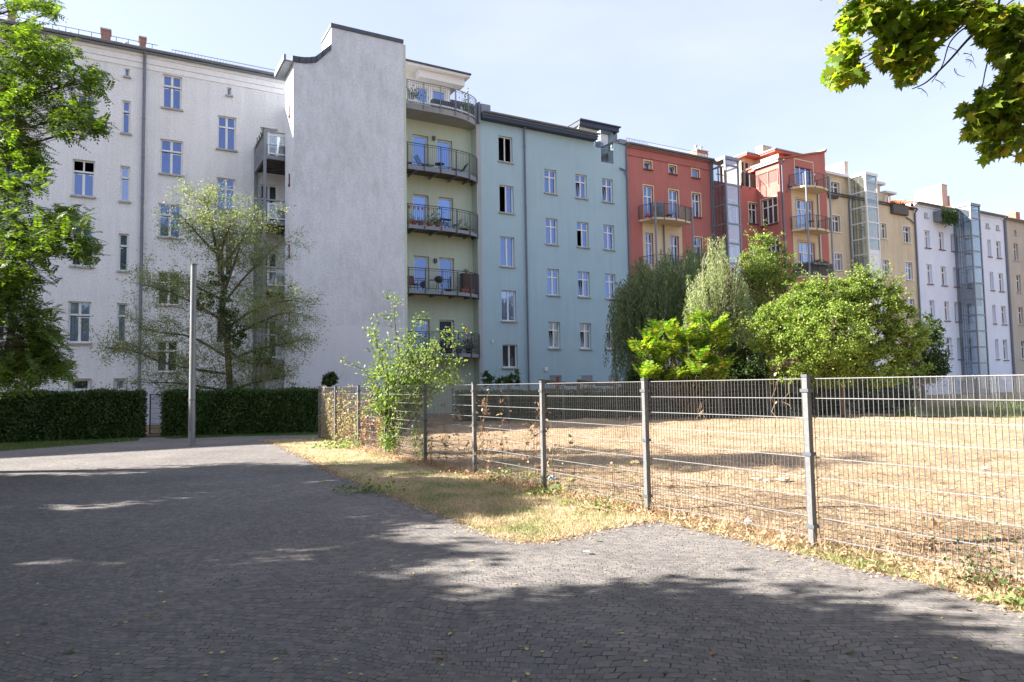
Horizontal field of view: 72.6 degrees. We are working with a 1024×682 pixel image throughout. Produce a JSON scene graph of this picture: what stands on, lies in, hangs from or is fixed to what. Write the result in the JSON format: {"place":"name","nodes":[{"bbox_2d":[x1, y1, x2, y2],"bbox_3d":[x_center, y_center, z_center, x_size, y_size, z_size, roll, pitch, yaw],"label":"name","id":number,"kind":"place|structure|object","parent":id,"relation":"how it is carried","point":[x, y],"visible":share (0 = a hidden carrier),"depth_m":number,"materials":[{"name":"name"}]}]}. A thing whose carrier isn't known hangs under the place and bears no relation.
{"place":"outdoors","nodes":[
{"label":"outdoors","id":0,"kind":"place"},
{"bbox_2d":[0,435,1023,681],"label":"pavement","id":1,"kind":"structure","parent":0,"point":[88,551],"depth_m":5.78,"materials":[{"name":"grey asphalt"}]},
{"bbox_2d":[187,263,196,445],"bbox_3d":[-10.144,0.404,22.128,0.280,5.789,0.280,-1,-4,0],"label":"lamp post","id":2,"kind":"object","parent":1,"relation":"on","point":[192,397],"visible":1,"depth_m":22.05,"materials":[{"name":"metal"}]},
{"bbox_2d":[0,0,1023,219],"label":"sky","id":3,"kind":"structure","parent":0,"point":[732,78],"materials":[{"name":"white"}]},
{"bbox_2d":[7,392,1023,586],"bbox_3d":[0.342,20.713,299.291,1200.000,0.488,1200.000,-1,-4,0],"label":"ground","id":4,"kind":"structure","parent":0,"point":[156,429],"depth_m":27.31,"materials":[{"name":"beige plant"}]},
{"bbox_2d":[0,0,119,401],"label":"locust tree","id":5,"kind":"object","parent":4,"relation":"on","point":[32,355],"visible":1,"depth_m":14.92,"materials":[{"name":"green plant"}]},
{"bbox_2d":[0,436,138,450],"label":"lawn strip","id":6,"kind":"object","parent":4,"relation":"on","point":[56,443],"visible":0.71,"depth_m":23.48,"materials":[{"name":"plant"}]},
{"bbox_2d":[0,382,148,442],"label":"hedge","id":7,"kind":"object","parent":6,"relation":"on","point":[89,414],"visible":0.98,"depth_m":25.27,"materials":[{"name":"green plant"}]},
{"bbox_2d":[0,13,284,424],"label":"apartment house","id":8,"kind":"structure","parent":4,"relation":"on","point":[197,120],"depth_m":36.40,"materials":[{"name":"white paint"}]},
{"bbox_2d":[68,301,91,344],"bbox_3d":[-21.422,-0.890,34.518,1.120,2.143,0.360,1,-4,-30],"label":"window","id":9,"kind":"structure","parent":8,"relation":"in","point":[80,337],"depth_m":34.59,"materials":[{"name":"grey glass"}]},
{"bbox_2d":[70,159,95,198],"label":"window","id":10,"kind":"structure","parent":8,"relation":"in","point":[83,177],"depth_m":35.11,"materials":[{"name":"blue glass"}]},
{"bbox_2d":[115,303,127,343],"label":"window","id":11,"kind":"structure","parent":8,"relation":"in","point":[119,306],"depth_m":35.53,"materials":[{"name":"grey glass"}]},
{"bbox_2d":[116,234,129,272],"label":"window","id":12,"kind":"structure","parent":8,"relation":"in","point":[123,250],"depth_m":35.75,"materials":[{"name":"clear glass"}]},
{"bbox_2d":[118,166,130,203],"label":"window","id":13,"kind":"structure","parent":8,"relation":"in","point":[124,171],"depth_m":35.98,"materials":[{"name":"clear glass"}]},
{"bbox_2d":[120,101,131,135],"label":"window","id":14,"kind":"structure","parent":8,"relation":"in","point":[126,106],"depth_m":36.20,"materials":[{"name":"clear glass"}]},
{"bbox_2d":[155,341,177,373],"bbox_3d":[-17.980,0.853,36.348,1.179,1.702,0.360,1,-4,-30],"label":"window","id":15,"kind":"structure","parent":8,"relation":"in","point":[172,347],"depth_m":36.41,"materials":[{"name":"clear glass"}]},
{"bbox_2d":[156,272,181,306],"bbox_3d":[-18.013,-2.715,36.586,1.237,1.836,0.360,1,-4,-30],"label":"window","id":16,"kind":"structure","parent":8,"relation":"in","point":[167,304],"depth_m":36.62,"materials":[{"name":"clear glass"}]},
{"bbox_2d":[157,204,182,239],"bbox_3d":[-18.071,-6.293,36.810,1.211,1.856,0.360,1,-4,-30],"label":"window","id":17,"kind":"structure","parent":8,"relation":"in","point":[163,207],"depth_m":36.87,"materials":[{"name":"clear glass"}]},
{"bbox_2d":[158,139,183,176],"bbox_3d":[-18.105,-9.720,37.037,1.235,1.947,0.360,1,-4,-30],"label":"window","id":18,"kind":"structure","parent":8,"relation":"in","point":[170,163],"depth_m":37.11,"materials":[{"name":"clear glass"}]},
{"bbox_2d":[161,75,182,111],"bbox_3d":[-18.172,-13.252,37.253,1.080,1.897,0.360,1,-4,-30],"label":"window","id":19,"kind":"structure","parent":8,"relation":"in","point":[171,98],"depth_m":37.33,"materials":[{"name":"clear glass"}]},
{"bbox_2d":[215,178,234,213],"bbox_3d":[-15.709,-7.980,38.256,1.086,1.931,0.330,1,-4,-30],"label":"window","id":20,"kind":"structure","parent":8,"relation":"in","point":[228,190],"depth_m":38.38,"materials":[{"name":"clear glass"}]},
{"bbox_2d":[216,116,237,151],"bbox_3d":[-15.753,-11.438,38.480,1.105,1.952,0.330,1,-4,-30],"label":"window","id":21,"kind":"structure","parent":8,"relation":"in","point":[226,132],"depth_m":38.56,"materials":[{"name":"clear glass"}]},
{"bbox_2d":[260,184,276,220],"bbox_3d":[-13.799,-7.553,39.470,0.943,2.550,0.112,1,-4,-30],"label":"balcony door","id":22,"kind":"structure","parent":8,"relation":"in","point":[271,191],"depth_m":39.56,"materials":[{"name":"grey glass"}]},
{"bbox_2d":[69,171,330,403],"bbox_3d":[-12.410,-1.600,28.629,9.511,10.686,5.477,-1,-4,0],"label":"tree","id":23,"kind":"object","parent":4,"relation":"on","point":[229,355],"visible":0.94,"depth_m":28.41,"materials":[{"name":"green plant"}]},
{"bbox_2d":[164,431,317,437],"bbox_3d":[-10.371,3.600,26.868,6.052,0.001,2.576,-1,-4,-7],"label":"lawn strip","id":24,"kind":"object","parent":4,"relation":"on","point":[247,435],"visible":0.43,"depth_m":26.08,"materials":[{"name":"green plant"}]},
{"bbox_2d":[158,381,317,436],"bbox_3d":[-10.547,2.637,27.363,6.021,2.124,1.400,0,-4,-11],"label":"hedge","id":25,"kind":"object","parent":24,"relation":"on","point":[294,409],"visible":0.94,"depth_m":26.94,"materials":[{"name":"green plant"}]},
{"bbox_2d":[269,23,483,422],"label":"apartment house","id":26,"kind":"structure","parent":4,"relation":"on","point":[360,131],"depth_m":37.26,"materials":[{"name":"paint"}]},
{"bbox_2d":[413,135,426,164],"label":"balcony door","id":27,"kind":"structure","parent":26,"relation":"in","point":[417,150],"depth_m":45.20,"materials":[{"name":"blue glass"}]},
{"bbox_2d":[414,256,427,289],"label":"balcony door","id":28,"kind":"structure","parent":26,"relation":"in","point":[420,262],"depth_m":44.69,"materials":[{"name":"blue glass"}]},
{"bbox_2d":[437,140,450,169],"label":"balcony door","id":29,"kind":"structure","parent":26,"relation":"in","point":[439,143],"depth_m":46.09,"materials":[{"name":"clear glass"}]},
{"bbox_2d":[438,198,451,227],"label":"balcony door","id":30,"kind":"structure","parent":26,"relation":"in","point":[442,202],"depth_m":45.83,"materials":[{"name":"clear glass"}]},
{"bbox_2d":[439,258,452,291],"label":"balcony door","id":31,"kind":"structure","parent":26,"relation":"in","point":[444,263],"depth_m":45.56,"materials":[{"name":"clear glass"}]},
{"bbox_2d":[439,320,452,352],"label":"balcony door","id":32,"kind":"structure","parent":26,"relation":"in","point":[442,323],"depth_m":45.28,"materials":[{"name":"clear glass"}]},
{"bbox_2d":[340,290,471,452],"bbox_3d":[-2.769,0.787,17.998,3.554,4.225,2.317,-1,-4,0],"label":"sapling","id":33,"kind":"object","parent":4,"relation":"on","point":[391,379],"visible":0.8,"depth_m":17.81,"materials":[{"name":"green plant"}]},
{"bbox_2d":[480,366,522,390],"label":"rose bush","id":34,"kind":"object","parent":4,"relation":"on","point":[509,379],"visible":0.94,"depth_m":38.32,"materials":[{"name":"green plant"}]},
{"bbox_2d":[454,385,641,420],"bbox_3d":[1.917,3.033,35.006,9.714,1.867,1.081,0,-4,-7],"label":"hedge","id":35,"kind":"object","parent":4,"relation":"on","point":[586,396],"visible":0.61,"depth_m":34.73,"materials":[{"name":"green plant"}]},
{"bbox_2d":[470,102,630,393],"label":"apartment house","id":36,"kind":"structure","parent":4,"relation":"on","point":[555,234],"depth_m":48.61,"materials":[{"name":"paint"}]},
{"bbox_2d":[498,136,513,163],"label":"window","id":37,"kind":"structure","parent":36,"relation":"in","point":[504,143],"depth_m":48.94,"materials":[{"name":"glass"}]},
{"bbox_2d":[499,185,515,214],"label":"window","id":38,"kind":"structure","parent":36,"relation":"in","point":[506,193],"depth_m":47.40,"materials":[{"name":"clear glass"}]},
{"bbox_2d":[500,237,515,267],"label":"window","id":39,"kind":"structure","parent":36,"relation":"in","point":[506,243],"depth_m":46.97,"materials":[{"name":"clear glass"}]},
{"bbox_2d":[501,290,517,322],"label":"window","id":40,"kind":"structure","parent":36,"relation":"in","point":[508,297],"depth_m":46.78,"materials":[{"name":"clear glass"}]},
{"bbox_2d":[502,345,519,368],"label":"window","id":41,"kind":"structure","parent":36,"relation":"in","point":[509,351],"depth_m":46.56,"materials":[{"name":"clear glass"}]},
{"bbox_2d":[544,169,558,194],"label":"window","id":42,"kind":"structure","parent":36,"relation":"in","point":[549,175],"depth_m":49.05,"materials":[{"name":"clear glass"}]},
{"bbox_2d":[545,218,559,245],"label":"window","id":43,"kind":"structure","parent":36,"relation":"in","point":[551,232],"depth_m":48.86,"materials":[{"name":"clear glass"}]},
{"bbox_2d":[547,269,560,296],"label":"window","id":44,"kind":"structure","parent":36,"relation":"in","point":[552,275],"depth_m":48.63,"materials":[{"name":"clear glass"}]},
{"bbox_2d":[548,322,561,349],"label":"window","id":45,"kind":"structure","parent":36,"relation":"in","point":[553,326],"depth_m":48.48,"materials":[{"name":"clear glass"}]},
{"bbox_2d":[575,174,588,199],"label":"window","id":46,"kind":"structure","parent":36,"relation":"in","point":[580,180],"depth_m":50.42,"materials":[{"name":"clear glass"}]},
{"bbox_2d":[577,222,590,248],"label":"window","id":47,"kind":"structure","parent":36,"relation":"in","point":[582,241],"depth_m":50.28,"materials":[{"name":"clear glass"}]},
{"bbox_2d":[578,272,591,297],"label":"window","id":48,"kind":"structure","parent":36,"relation":"in","point":[583,283],"depth_m":49.99,"materials":[{"name":"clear glass"}]},
{"bbox_2d":[580,323,592,349],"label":"window","id":49,"kind":"structure","parent":36,"relation":"in","point":[584,327],"depth_m":49.78,"materials":[{"name":"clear glass"}]},
{"bbox_2d":[602,179,614,203],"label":"window","id":50,"kind":"structure","parent":36,"relation":"in","point":[606,184],"depth_m":51.59,"materials":[{"name":"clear glass"}]},
{"bbox_2d":[603,225,615,250],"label":"window","id":51,"kind":"structure","parent":36,"relation":"in","point":[608,230],"depth_m":51.33,"materials":[{"name":"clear glass"}]},
{"bbox_2d":[539,379,625,389],"bbox_3d":[3.825,2.946,36.186,4.830,2.008,0.609,-1,-4,0],"label":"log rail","id":52,"kind":"object","parent":4,"relation":"on","point":[577,384],"visible":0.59,"depth_m":36.35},
{"bbox_2d":[546,418,628,424],"bbox_3d":[3.317,3.430,29.897,4.115,0.276,1.612,-1,-4,0],"label":"hay heap","id":53,"kind":"object","parent":4,"relation":"on","point":[600,421],"visible":0.66,"depth_m":29.52,"materials":[{"name":"beige plant"}]},
{"bbox_2d":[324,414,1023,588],"bbox_3d":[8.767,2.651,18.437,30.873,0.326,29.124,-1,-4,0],"label":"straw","id":54,"kind":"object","parent":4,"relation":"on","point":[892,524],"visible":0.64,"depth_m":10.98,"materials":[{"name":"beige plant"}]},
{"bbox_2d":[602,241,759,380],"bbox_3d":[9.491,-0.899,38.136,9.246,9.783,7.186,-1,-4,0],"label":"willow tree","id":55,"kind":"object","parent":4,"relation":"on","point":[638,304],"visible":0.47,"depth_m":36.32,"materials":[{"name":"green plant"}]},
{"bbox_2d":[626,305,738,412],"bbox_3d":[7.990,0.844,32.434,5.490,5.133,3.495,-1,-4,0],"label":"sumac","id":56,"kind":"object","parent":4,"relation":"on","point":[662,352],"visible":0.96,"depth_m":32.36,"materials":[{"name":"green plant"}]},
{"bbox_2d":[347,445,1023,599],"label":"dead leaf litter","id":57,"kind":"object","parent":4,"relation":"on","point":[752,534],"visible":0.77,"depth_m":8.15,"materials":[{"name":"brown plant"}]},
{"bbox_2d":[353,376,1023,432],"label":"fence","id":58,"kind":"object","parent":4,"relation":"on","point":[720,405],"visible":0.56,"depth_m":32.86,"materials":[{"name":"grey metal"}]},
{"bbox_2d":[623,328,778,414],"bbox_3d":[9.511,1.574,34.931,7.989,4.421,2.375,-1,-4,0],"label":"dark shrub","id":59,"kind":"object","parent":4,"relation":"on","point":[747,367],"visible":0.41,"depth_m":34.63,"materials":[{"name":"green plant"}]},
{"bbox_2d":[682,234,759,417],"bbox_3d":[10.053,-0.759,33.710,4.215,9.091,2.806,-1,-4,0],"label":"willow tree","id":60,"kind":"object","parent":4,"relation":"on","point":[729,303],"visible":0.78,"depth_m":33.37,"materials":[{"name":"green plant"}]},
{"bbox_2d":[625,138,836,401],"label":"apartment house","id":61,"kind":"structure","parent":4,"relation":"on","point":[783,191],"depth_m":57.01,"materials":[{"name":"red paint"}]},
{"bbox_2d":[642,184,653,217],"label":"window","id":62,"kind":"structure","parent":61,"relation":"in","point":[647,191],"depth_m":53.42,"materials":[{"name":"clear glass"}]},
{"bbox_2d":[644,231,654,264],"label":"window","id":63,"kind":"structure","parent":61,"relation":"in","point":[648,237],"depth_m":53.18,"materials":[{"name":"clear glass"}]},
{"bbox_2d":[668,188,679,218],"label":"window","id":64,"kind":"structure","parent":61,"relation":"in","point":[672,195],"depth_m":54.69,"materials":[{"name":"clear glass"}]},
{"bbox_2d":[691,191,702,218],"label":"window","id":65,"kind":"structure","parent":61,"relation":"in","point":[694,197],"depth_m":55.88,"materials":[{"name":"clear glass"}]},
{"bbox_2d":[710,155,742,364],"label":"lift shaft","id":66,"kind":"object","parent":61,"relation":"attached to","point":[724,161],"visible":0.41,"depth_m":56.04,"materials":[{"name":"metal"}]},
{"bbox_2d":[760,195,778,226],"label":"window","id":67,"kind":"structure","parent":61,"relation":"in","point":[769,207],"depth_m":58.17,"materials":[{"name":"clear glass"}]},
{"bbox_2d":[794,158,813,184],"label":"balcony door","id":68,"kind":"structure","parent":61,"relation":"in","point":[796,170],"depth_m":58.90,"materials":[{"name":"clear glass"}]},
{"bbox_2d":[795,198,814,227],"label":"balcony door","id":69,"kind":"structure","parent":61,"relation":"in","point":[800,205],"depth_m":58.67,"materials":[{"name":"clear glass"}]},
{"bbox_2d":[798,240,816,274],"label":"balcony door","id":70,"kind":"structure","parent":61,"relation":"in","point":[802,247],"depth_m":58.50,"materials":[{"name":"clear glass"}]},
{"bbox_2d":[729,220,802,409],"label":"field maple","id":71,"kind":"object","parent":4,"relation":"on","point":[761,274],"visible":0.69,"depth_m":40.05,"materials":[{"name":"green plant"}]},
{"bbox_2d":[619,368,923,415],"bbox_3d":[13.133,2.699,36.046,15.909,3.038,3.980,-1,-4,0],"label":"dark shrub","id":72,"kind":"object","parent":4,"relation":"on","point":[796,399],"visible":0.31,"depth_m":35.15,"materials":[{"name":"green plant"}]},
{"bbox_2d":[734,257,936,417],"bbox_3d":[14.963,-0.218,31.645,9.442,7.464,4.634,-1,-4,0],"label":"field maple","id":73,"kind":"object","parent":4,"relation":"on","point":[851,356],"visible":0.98,"depth_m":31.56,"materials":[{"name":"green plant"}]},
{"bbox_2d":[848,171,885,369],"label":"lift shaft","id":74,"kind":"object","parent":4,"relation":"on","point":[859,178],"visible":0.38,"depth_m":64.73,"materials":[{"name":"white metal"}]},
{"bbox_2d":[825,161,925,396],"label":"apartment house","id":75,"kind":"structure","parent":4,"relation":"on","point":[898,237],"depth_m":67.81,"materials":[{"name":"beige paint"}]},
{"bbox_2d":[819,0,1023,168],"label":"maple tree","id":76,"kind":"object","parent":4,"relation":"on","point":[905,45],"visible":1,"depth_m":5.75,"materials":[{"name":"green plant"}]},
{"bbox_2d":[888,184,965,394],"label":"apartment house","id":77,"kind":"structure","parent":4,"relation":"on","point":[937,270],"depth_m":72.41,"materials":[{"name":"white paint"}]},
{"bbox_2d":[941,206,959,228],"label":"ivy","id":78,"kind":"object","parent":77,"relation":"attached to","point":[950,218],"visible":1,"depth_m":71.96,"materials":[{"name":"green plant"}]},
{"bbox_2d":[952,202,990,393],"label":"lift shaft","id":79,"kind":"object","parent":77,"relation":"attached to","point":[971,293],"visible":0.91,"depth_m":73.07,"materials":[{"name":"metal"}]},
{"bbox_2d":[902,313,953,406],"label":"dark shrub","id":80,"kind":"object","parent":4,"relation":"on","point":[935,356],"visible":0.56,"depth_m":36.66,"materials":[{"name":"green plant"}]},
{"bbox_2d":[891,506,966,554],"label":"weed clump","id":81,"kind":"object","parent":4,"relation":"on","point":[931,545],"visible":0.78,"depth_m":6.98,"materials":[{"name":"beige plant"}]},
{"bbox_2d":[890,409,1023,417],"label":"weeds","id":82,"kind":"object","parent":4,"relation":"on","point":[970,414],"visible":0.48,"depth_m":31.20,"materials":[{"name":"plant"}]},
{"bbox_2d":[901,396,1023,414],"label":"weeds","id":83,"kind":"object","parent":4,"relation":"on","point":[983,408],"visible":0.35,"depth_m":33.38,"materials":[{"name":"plant"}]},
{"bbox_2d":[913,376,1023,416],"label":"fence","id":84,"kind":"object","parent":4,"relation":"on","point":[976,394],"visible":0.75,"depth_m":30.18,"materials":[{"name":"grey metal"}]},
{"bbox_2d":[947,206,1016,393],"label":"apartment house","id":85,"kind":"structure","parent":4,"relation":"on","point":[998,295],"depth_m":77.08,"materials":[{"name":"white paint"}]},
{"bbox_2d":[258,437,1023,617],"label":"verge","id":86,"kind":"structure","parent":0,"point":[307,441],"depth_m":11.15,"materials":[{"name":"beige plant"}]},
{"bbox_2d":[298,433,377,449],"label":"weed clump","id":87,"kind":"object","parent":86,"relation":"on","point":[340,443],"visible":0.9,"depth_m":20.02,"materials":[{"name":"green plant"}]},
{"bbox_2d":[322,476,423,494],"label":"weed clump","id":88,"kind":"object","parent":86,"relation":"on","point":[369,487],"visible":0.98,"depth_m":11.56,"materials":[{"name":"green plant"}]},
{"bbox_2d":[470,460,553,481],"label":"weed clump","id":89,"kind":"object","parent":86,"relation":"on","point":[524,476],"visible":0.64,"depth_m":12.65,"materials":[{"name":"brown plant"}]},
{"bbox_2d":[510,474,586,496],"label":"weed clump","id":90,"kind":"object","parent":86,"relation":"on","point":[550,488],"visible":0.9,"depth_m":10.91,"materials":[{"name":"beige plant"}]},
{"bbox_2d":[563,491,653,513],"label":"weed clump","id":91,"kind":"object","parent":86,"relation":"on","point":[605,502],"visible":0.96,"depth_m":9.49,"materials":[{"name":"beige plant"}]},
{"bbox_2d":[318,374,1023,577],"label":"fence","id":92,"kind":"object","parent":86,"relation":"on","point":[809,454],"visible":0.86,"depth_m":8.19,"materials":[{"name":"grey metal"}]},
{"bbox_2d":[318,385,342,440],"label":"dry vine","id":93,"kind":"object","parent":92,"relation":"attached to","point":[324,417],"visible":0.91,"depth_m":23.48,"materials":[{"name":"beige plant"}]},
{"bbox_2d":[335,384,365,442],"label":"dry vine","id":94,"kind":"object","parent":92,"relation":"attached to","point":[347,427],"visible":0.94,"depth_m":21.39,"materials":[{"name":"beige plant"}]},
{"bbox_2d":[357,389,383,450],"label":"dry vine","id":95,"kind":"object","parent":92,"relation":"attached to","point":[365,427],"visible":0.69,"depth_m":19.64,"materials":[{"name":"beige plant"}]},
{"bbox_2d":[387,389,429,458],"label":"dry vine","id":96,"kind":"object","parent":92,"relation":"attached to","point":[414,431],"visible":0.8,"depth_m":16.51,"materials":[{"name":"brown plant"}]},
{"bbox_2d":[421,397,480,468],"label":"dry vine","id":97,"kind":"object","parent":92,"relation":"attached to","point":[443,430],"visible":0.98,"depth_m":15.09,"materials":[{"name":"brown plant"}]},
{"bbox_2d":[473,389,548,484],"bbox_3d":[-0.050,1.710,12.689,0.383,1.676,2.558,1,-4,-30],"label":"dry vine","id":98,"kind":"object","parent":92,"relation":"attached to","point":[530,430],"visible":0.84,"depth_m":12.92,"materials":[{"name":"brown plant"}]},
{"bbox_2d":[540,404,642,508],"bbox_3d":[1.179,1.685,10.630,0.274,1.429,2.374,1,-4,-31],"label":"dry vine","id":99,"kind":"object","parent":92,"relation":"attached to","point":[574,472],"visible":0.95,"depth_m":10.95,"materials":[{"name":"brown plant"}]},
{"bbox_2d":[659,372,789,531],"bbox_3d":[2.523,1.323,8.489,0.180,1.841,2.057,1,-4,-31],"label":"dry vine","id":100,"kind":"object","parent":92,"relation":"attached to","point":[670,486],"visible":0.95,"depth_m":8.55,"materials":[{"name":"brown plant"}]},
{"bbox_2d":[353,440,1023,594],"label":"dry stalks","id":101,"kind":"object","parent":86,"relation":"on","point":[774,535],"visible":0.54,"depth_m":8.08,"materials":[{"name":"beige plant"}]},
{"bbox_2d":[932,514,1021,591],"bbox_3d":[3.937,1.754,5.782,0.851,0.614,0.514,-1,-4,0],"label":"weed clump","id":102,"kind":"object","parent":86,"relation":"on","point":[976,577],"visible":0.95,"depth_m":5.80,"materials":[{"name":"green plant"}]},
{"bbox_2d":[976,581,1023,607],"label":"weed clump","id":103,"kind":"object","parent":86,"relation":"on","point":[1008,598],"visible":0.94,"depth_m":5.30,"materials":[{"name":"green plant"}]},
{"bbox_2d":[1004,209,1023,391],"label":"apartment house","id":104,"kind":"structure","parent":0,"point":[1015,229],"depth_m":79.94,"materials":[{"name":"beige paint"}]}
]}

